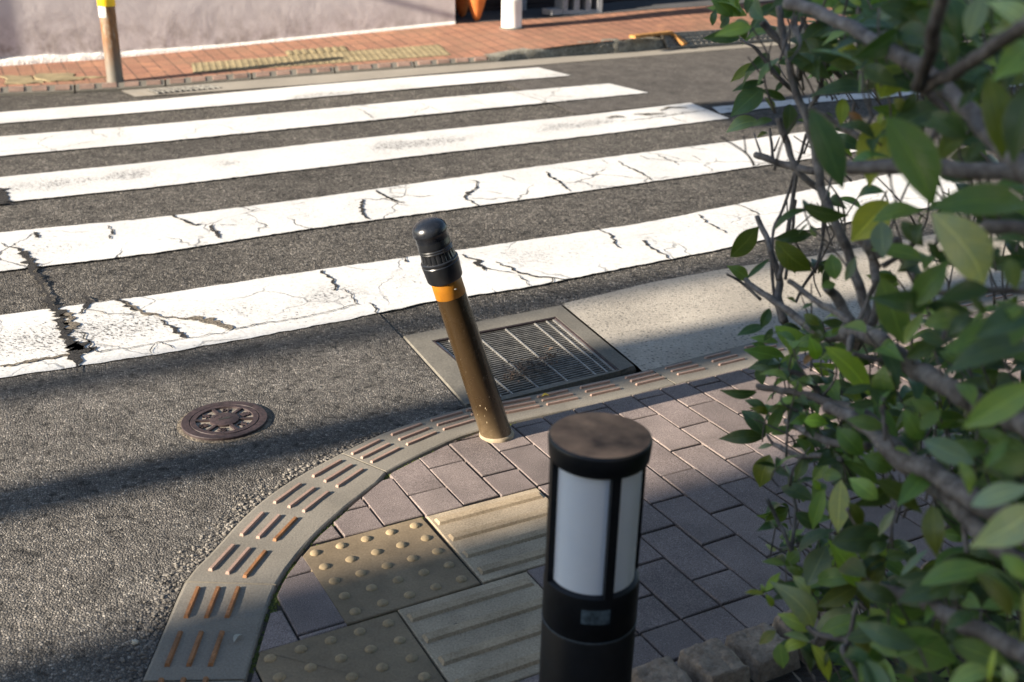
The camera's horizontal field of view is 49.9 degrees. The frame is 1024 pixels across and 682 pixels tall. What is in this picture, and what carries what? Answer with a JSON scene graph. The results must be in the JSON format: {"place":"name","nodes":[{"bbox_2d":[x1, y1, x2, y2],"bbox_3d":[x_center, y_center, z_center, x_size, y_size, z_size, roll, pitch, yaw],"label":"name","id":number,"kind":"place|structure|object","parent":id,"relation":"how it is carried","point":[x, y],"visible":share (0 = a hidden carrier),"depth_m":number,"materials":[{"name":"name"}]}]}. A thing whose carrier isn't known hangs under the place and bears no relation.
{"place":"outdoors","nodes":[
{"label":"outdoors","id":0,"kind":"place"},
{"bbox_2d":[0,2,845,86],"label":"pavement","id":1,"kind":"structure","parent":0,"point":[467,40],"depth_m":9.18,"materials":[{"name":"red brick"}]},
{"bbox_2d":[0,75,43,84],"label":"worn tactile tile","id":2,"kind":"object","parent":1,"relation":"on","point":[14,79],"visible":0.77,"depth_m":7.95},
{"bbox_2d":[33,73,82,87],"bbox_3d":[-3.362,-1.925,8.122,0.298,0.060,0.416,-12,26,-28],"label":"worn tactile tile","id":3,"kind":"object","parent":1,"relation":"on","point":[54,77],"visible":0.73,"depth_m":8.06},
{"bbox_2d":[80,76,105,78],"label":"worn tactile tile","id":4,"kind":"object","parent":1,"relation":"on","point":[83,77],"visible":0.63,"depth_m":8.12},
{"bbox_2d":[97,0,123,82],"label":"rusty post","id":5,"kind":"object","parent":1,"relation":"on","point":[110,39],"visible":0.91,"depth_m":7.81,"materials":[{"name":"metal"}]},
{"bbox_2d":[191,61,224,67],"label":"tactile dome tile","id":6,"kind":"object","parent":1,"relation":"on","point":[209,64],"visible":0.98,"depth_m":8.51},
{"bbox_2d":[166,73,250,89],"bbox_3d":[-2.221,-1.872,8.085,0.613,0.156,0.131,-7,24,-18],"label":"kerb stone","id":7,"kind":"object","parent":1,"relation":"on","point":[207,79],"visible":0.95,"depth_m":8.04,"materials":[{"name":"concrete"}]},
{"bbox_2d":[192,66,225,72],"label":"tactile dome tile","id":8,"kind":"object","parent":1,"relation":"on","point":[208,69],"visible":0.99,"depth_m":8.32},
{"bbox_2d":[224,58,256,65],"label":"tactile dome tile","id":9,"kind":"object","parent":1,"relation":"on","point":[240,61],"visible":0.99,"depth_m":8.57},
{"bbox_2d":[226,63,259,70],"bbox_3d":[-2.060,-2.083,8.413,0.243,0.055,0.195,-6,23,-16],"label":"tactile dome tile","id":10,"kind":"object","parent":1,"relation":"on","point":[242,67],"visible":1,"depth_m":8.38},
{"bbox_2d":[256,56,289,62],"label":"tactile dome tile","id":11,"kind":"object","parent":1,"relation":"on","point":[272,59],"visible":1,"depth_m":8.64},
{"bbox_2d":[258,61,292,68],"bbox_3d":[-1.822,-2.116,8.477,0.243,0.056,0.195,-6,23,-16],"label":"tactile dome tile","id":12,"kind":"object","parent":1,"relation":"on","point":[276,64],"visible":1,"depth_m":8.46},
{"bbox_2d":[252,66,333,87],"bbox_3d":[-1.639,-1.964,8.267,0.617,0.156,0.126,-7,23,-17],"label":"kerb stone","id":13,"kind":"object","parent":1,"relation":"on","point":[292,73],"visible":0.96,"depth_m":8.22,"materials":[{"name":"concrete"}]},
{"bbox_2d":[285,48,317,55],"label":"tactile bar tile","id":14,"kind":"object","parent":1,"relation":"on","point":[301,52],"visible":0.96,"depth_m":8.87,"materials":[{"name":"yellow tile"}]},
{"bbox_2d":[288,54,320,60],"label":"tactile dome tile","id":15,"kind":"object","parent":1,"relation":"on","point":[303,57],"visible":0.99,"depth_m":8.70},
{"bbox_2d":[291,58,324,65],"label":"tactile dome tile","id":16,"kind":"object","parent":1,"relation":"on","point":[307,62],"visible":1,"depth_m":8.52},
{"bbox_2d":[316,46,348,52],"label":"tactile bar tile","id":17,"kind":"object","parent":1,"relation":"on","point":[332,49],"visible":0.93,"depth_m":8.93,"materials":[{"name":"yellow tile"}]},
{"bbox_2d":[319,51,352,58],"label":"tactile dome tile","id":18,"kind":"object","parent":1,"relation":"on","point":[336,54],"visible":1,"depth_m":8.77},
{"bbox_2d":[323,56,357,63],"bbox_3d":[-1.346,-2.185,8.606,0.243,0.058,0.195,-6,23,-16],"label":"tactile dome tile","id":19,"kind":"object","parent":1,"relation":"on","point":[339,60],"visible":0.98,"depth_m":8.58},
{"bbox_2d":[350,49,383,55],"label":"tactile dome tile","id":20,"kind":"object","parent":1,"relation":"on","point":[366,52],"visible":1,"depth_m":8.83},
{"bbox_2d":[354,54,388,61],"bbox_3d":[-1.108,-2.219,8.670,0.243,0.059,0.195,-6,23,-16],"label":"tactile dome tile","id":21,"kind":"object","parent":1,"relation":"on","point":[371,57],"visible":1,"depth_m":8.65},
{"bbox_2d":[335,61,413,73],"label":"kerb stone","id":22,"kind":"object","parent":1,"relation":"on","point":[373,67],"visible":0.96,"depth_m":8.40,"materials":[{"name":"concrete"}]},
{"bbox_2d":[380,47,414,53],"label":"tactile dome tile","id":23,"kind":"object","parent":1,"relation":"on","point":[396,50],"visible":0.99,"depth_m":8.89,"materials":[{"name":"yellow tile"}]},
{"bbox_2d":[385,52,419,58],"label":"tactile dome tile","id":24,"kind":"object","parent":1,"relation":"on","point":[403,55],"visible":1,"depth_m":8.72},
{"bbox_2d":[410,44,444,51],"bbox_3d":[-0.690,-2.374,8.970,0.243,0.062,0.195,-6,23,-16],"label":"tactile dome tile","id":25,"kind":"object","parent":1,"relation":"on","point":[427,48],"visible":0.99,"depth_m":8.95,"materials":[{"name":"yellow tile"}]},
{"bbox_2d":[416,50,450,56],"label":"tactile dome tile","id":26,"kind":"object","parent":1,"relation":"on","point":[432,53],"visible":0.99,"depth_m":8.78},
{"bbox_2d":[414,56,489,67],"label":"kerb stone","id":27,"kind":"object","parent":1,"relation":"on","point":[445,62],"visible":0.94,"depth_m":8.56,"materials":[{"name":"concrete"}]},
{"bbox_2d":[500,0,523,29],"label":"white pipe post","id":28,"kind":"object","parent":1,"relation":"on","point":[511,14],"visible":0.95,"depth_m":9.53,"materials":[{"name":"plastic"}]},
{"bbox_2d":[484,37,666,61],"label":"raised kerb","id":29,"kind":"structure","parent":1,"relation":"on","point":[630,45],"depth_m":9.08,"materials":[{"name":"grey concrete"}]},
{"bbox_2d":[0,34,1023,681],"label":"road","id":30,"kind":"structure","parent":0,"point":[168,262],"depth_m":4.44,"materials":[{"name":"grey asphalt"}]},
{"bbox_2d":[0,84,74,95],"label":"kerb stone","id":31,"kind":"object","parent":30,"relation":"on","point":[37,90],"visible":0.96,"depth_m":7.70,"materials":[{"name":"concrete"}]},
{"bbox_2d":[76,79,164,92],"bbox_3d":[-2.806,-1.784,7.901,0.608,0.147,0.138,-7,23,-17],"label":"kerb stone","id":32,"kind":"object","parent":30,"relation":"on","point":[108,87],"visible":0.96,"depth_m":7.86,"materials":[{"name":"concrete"}]},
{"bbox_2d":[131,639,138,644],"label":"pebble","id":33,"kind":"object","parent":30,"relation":"on","point":[134,641],"visible":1,"depth_m":2.13,"materials":[{"name":"grey stone"}]},
{"bbox_2d":[158,677,243,681],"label":"kerb stone","id":34,"kind":"object","parent":30,"relation":"on","point":[184,679],"visible":1,"depth_m":2.03,"materials":[{"name":"concrete"}]},
{"bbox_2d":[142,582,276,681],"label":"kerb stone","id":35,"kind":"object","parent":30,"relation":"on","point":[206,623],"visible":0.97,"depth_m":2.15,"materials":[{"name":"concrete"}]},
{"bbox_2d":[233,634,241,641],"bbox_3d":[-0.536,0.575,2.138,0.009,0.006,0.027,9,24,20],"label":"fallen leaf","id":36,"kind":"object","parent":35,"relation":"on","point":[235,636],"visible":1,"depth_m":2.14,"materials":[{"name":"grey plant"}]},
{"bbox_2d":[177,401,271,442],"bbox_3d":[-0.789,0.217,3.019,0.255,0.011,0.255,1,22,0],"label":"manhole cover","id":37,"kind":"object","parent":30,"relation":"on","point":[225,421],"visible":1,"depth_m":3.00,"materials":[{"name":"metal"}]},
{"bbox_2d":[102,431,385,681],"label":"gravel","id":38,"kind":"structure","parent":30,"relation":"on","point":[168,600],"depth_m":2.41,"materials":[{"name":"grey gravel"}]},
{"bbox_2d":[185,454,385,587],"bbox_3d":[-0.510,0.461,2.584,0.220,0.126,0.624,9,24,19],"label":"kerb stone","id":39,"kind":"object","parent":30,"relation":"on","point":[268,539],"visible":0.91,"depth_m":2.53,"materials":[{"name":"concrete"}]},
{"bbox_2d":[342,408,478,474],"bbox_3d":[-0.244,0.308,2.963,0.179,0.126,0.418,21,30,40],"label":"kerb stone","id":40,"kind":"object","parent":30,"relation":"on","point":[389,452],"visible":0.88,"depth_m":2.92,"materials":[{"name":"concrete"}]},
{"bbox_2d":[121,38,838,96],"bbox_3d":[1.674,-2.532,9.659,9.737,0.099,0.732,-11,25,-26],"label":"gutter","id":41,"kind":"object","parent":30,"relation":"on","point":[299,80],"visible":0.77,"depth_m":8.33,"materials":[{"name":"concrete"}]},
{"bbox_2d":[137,84,225,95],"bbox_3d":[-2.299,-1.772,7.744,0.664,0.034,0.197,-7,23,-17],"label":"gutter grate","id":42,"kind":"object","parent":41,"relation":"on","point":[166,90],"visible":1,"depth_m":7.73,"materials":[{"name":"metal"}]},
{"bbox_2d":[629,24,833,48],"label":"kerb ramp","id":43,"kind":"structure","parent":41,"relation":"on","point":[684,39],"depth_m":9.58,"materials":[{"name":"concrete"}]},
{"bbox_2d":[403,305,635,407],"bbox_3d":[0.023,0.101,3.535,0.615,0.160,0.648,-9,24,-22],"label":"storm drain","id":44,"kind":"object","parent":30,"relation":"on","point":[585,355],"visible":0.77,"depth_m":3.49,"materials":[{"name":"metal"}]},
{"bbox_2d":[503,346,557,382],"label":"leaf litter","id":45,"kind":"object","parent":44,"relation":"on","point":[520,365],"visible":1,"depth_m":3.36,"materials":[{"name":"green plant"}]},
{"bbox_2d":[564,234,1023,370],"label":"gutter","id":46,"kind":"object","parent":30,"relation":"on","point":[649,326],"visible":0.54,"depth_m":3.88,"materials":[{"name":"concrete"}]},
{"bbox_2d":[149,281,1021,664],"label":"ground","id":47,"kind":"structure","parent":0,"point":[613,347],"depth_m":4.48,"materials":[{"name":"grey concrete"}]},
{"bbox_2d":[0,0,455,91],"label":"house wall","id":48,"kind":"structure","parent":47,"relation":"on","point":[40,31],"depth_m":9.01,"materials":[{"name":"white paint"}]},
{"bbox_2d":[455,0,791,44],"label":"dark porch","id":49,"kind":"object","parent":47,"relation":"on","point":[492,10],"visible":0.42,"depth_m":10.52,"materials":[{"name":"black"}]},
{"bbox_2d":[455,0,468,16],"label":"terracotta urn","id":50,"kind":"object","parent":49,"relation":"on","point":[462,6],"visible":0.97,"depth_m":10.02,"materials":[{"name":"orange ceramic"}]},
{"bbox_2d":[467,0,485,20],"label":"terracotta urn","id":51,"kind":"object","parent":49,"relation":"on","point":[476,7],"visible":1,"depth_m":9.83,"materials":[{"name":"orange ceramic"}]},
{"bbox_2d":[542,7,562,14],"bbox_3d":[0.394,-3.058,10.198,0.180,0.050,0.140,-16,27,-34],"label":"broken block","id":52,"kind":"object","parent":49,"relation":"on","point":[553,11],"depth_m":10.14,"materials":[{"name":"grey concrete"}]},
{"bbox_2d":[555,0,602,14],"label":"plastic crate","id":53,"kind":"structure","parent":49,"relation":"on","point":[579,6],"depth_m":10.24,"materials":[{"name":"grey plastic"}]},
{"bbox_2d":[247,301,1023,681],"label":"pavement","id":54,"kind":"structure","parent":0,"point":[703,555],"depth_m":2.62,"materials":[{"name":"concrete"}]},
{"bbox_2d":[256,612,444,681],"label":"tactile dome tile","id":55,"kind":"object","parent":54,"relation":"on","point":[386,648],"visible":1,"depth_m":2.09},
{"bbox_2d":[303,517,480,625],"bbox_3d":[-0.270,0.498,2.382,0.300,0.036,0.300,-11,25,-27],"label":"tactile dome tile","id":56,"kind":"object","parent":54,"relation":"on","point":[373,574],"visible":1,"depth_m":2.36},
{"bbox_2d":[249,424,537,673],"bbox_3d":[-0.220,0.445,2.495,0.564,0.006,1.178,1,22,0],"label":"moss","id":57,"kind":"object","parent":54,"relation":"on","point":[275,602],"visible":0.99,"depth_m":2.27,"materials":[{"name":"green plant"}]},
{"bbox_2d":[412,217,513,444],"bbox_3d":[-0.119,-0.009,2.822,0.264,0.644,0.096,-5,23,-14],"label":"leaning bollard","id":58,"kind":"object","parent":54,"relation":"on","point":[440,264],"visible":1,"depth_m":2.77,"materials":[{"name":"brown metal"}]},
{"bbox_2d":[398,572,542,681],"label":"tactile bar tile","id":59,"kind":"object","parent":54,"relation":"on","point":[493,634],"visible":0.66,"depth_m":2.17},
{"bbox_2d":[427,488,547,584],"bbox_3d":[-0.001,0.446,2.517,0.294,0.036,0.295,-11,25,-26],"label":"tactile bar tile","id":60,"kind":"object","parent":54,"relation":"on","point":[493,540],"visible":0.67,"depth_m":2.50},
{"bbox_2d":[466,370,674,423],"bbox_3d":[0.174,0.213,3.207,0.637,0.126,0.146,-11,25,-26],"label":"kerb stone","id":61,"kind":"object","parent":54,"relation":"on","point":[523,409],"visible":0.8,"depth_m":3.18,"materials":[{"name":"concrete"}]},
{"bbox_2d":[539,412,652,681],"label":"bollard lamp","id":62,"kind":"object","parent":54,"relation":"on","point":[599,462],"visible":1,"depth_m":1.60,"materials":[{"name":"black metal"}]},
{"bbox_2d":[631,656,691,681],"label":"edging stone","id":63,"kind":"object","parent":54,"relation":"on","point":[665,669],"visible":0.98,"depth_m":2.02,"materials":[{"name":"grey stone"}]},
{"bbox_2d":[677,638,749,681],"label":"edging stone","id":64,"kind":"object","parent":54,"relation":"on","point":[714,660],"visible":0.97,"depth_m":2.04,"materials":[{"name":"grey stone"}]},
{"bbox_2d":[650,320,854,384],"bbox_3d":[0.831,0.081,3.549,0.870,0.127,0.162,-12,25,-27],"label":"kerb stone","id":65,"kind":"object","parent":54,"relation":"on","point":[717,363],"visible":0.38,"depth_m":3.41,"materials":[{"name":"concrete"}]},
{"bbox_2d":[724,622,800,681],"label":"edging stone","id":66,"kind":"object","parent":54,"relation":"on","point":[750,651],"visible":0.68,"depth_m":2.08,"materials":[{"name":"grey stone"}]},
{"bbox_2d":[772,609,834,663],"bbox_3d":[0.573,0.584,2.160,0.092,0.074,0.122,-11,25,-26],"label":"edging stone","id":67,"kind":"object","parent":54,"relation":"on","point":[781,627],"visible":0.12,"depth_m":2.15,"materials":[{"name":"grey stone"}]},
{"bbox_2d":[818,605,863,627],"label":"edging stone","id":68,"kind":"object","parent":54,"relation":"on","point":[822,613],"visible":0.02,"depth_m":2.19,"materials":[{"name":"grey stone"}]},
{"bbox_2d":[859,602,871,615],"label":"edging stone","id":69,"kind":"object","parent":54,"relation":"on","point":[862,607],"visible":0.02,"depth_m":2.23,"materials":[{"name":"grey stone"}]},
{"bbox_2d":[776,583,1019,681],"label":"soil bed","id":70,"kind":"object","parent":54,"relation":"on","point":[803,674],"visible":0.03,"depth_m":2.06,"materials":[{"name":"brown soil"}]},
{"bbox_2d":[703,0,1023,681],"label":"leafy shrub","id":71,"kind":"object","parent":70,"relation":"on","point":[972,105],"visible":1,"depth_m":1.37,"materials":[{"name":"green plant"}]},
{"bbox_2d":[792,610,1018,681],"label":"fallen litter","id":72,"kind":"object","parent":70,"relation":"on","point":[798,678],"visible":0.09,"depth_m":2.02,"materials":[{"name":"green plant"}]},
{"bbox_2d":[855,281,1023,333],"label":"kerb stone","id":73,"kind":"object","parent":54,"relation":"on","point":[986,299],"visible":0.11,"depth_m":3.99,"materials":[{"name":"concrete"}]}
]}

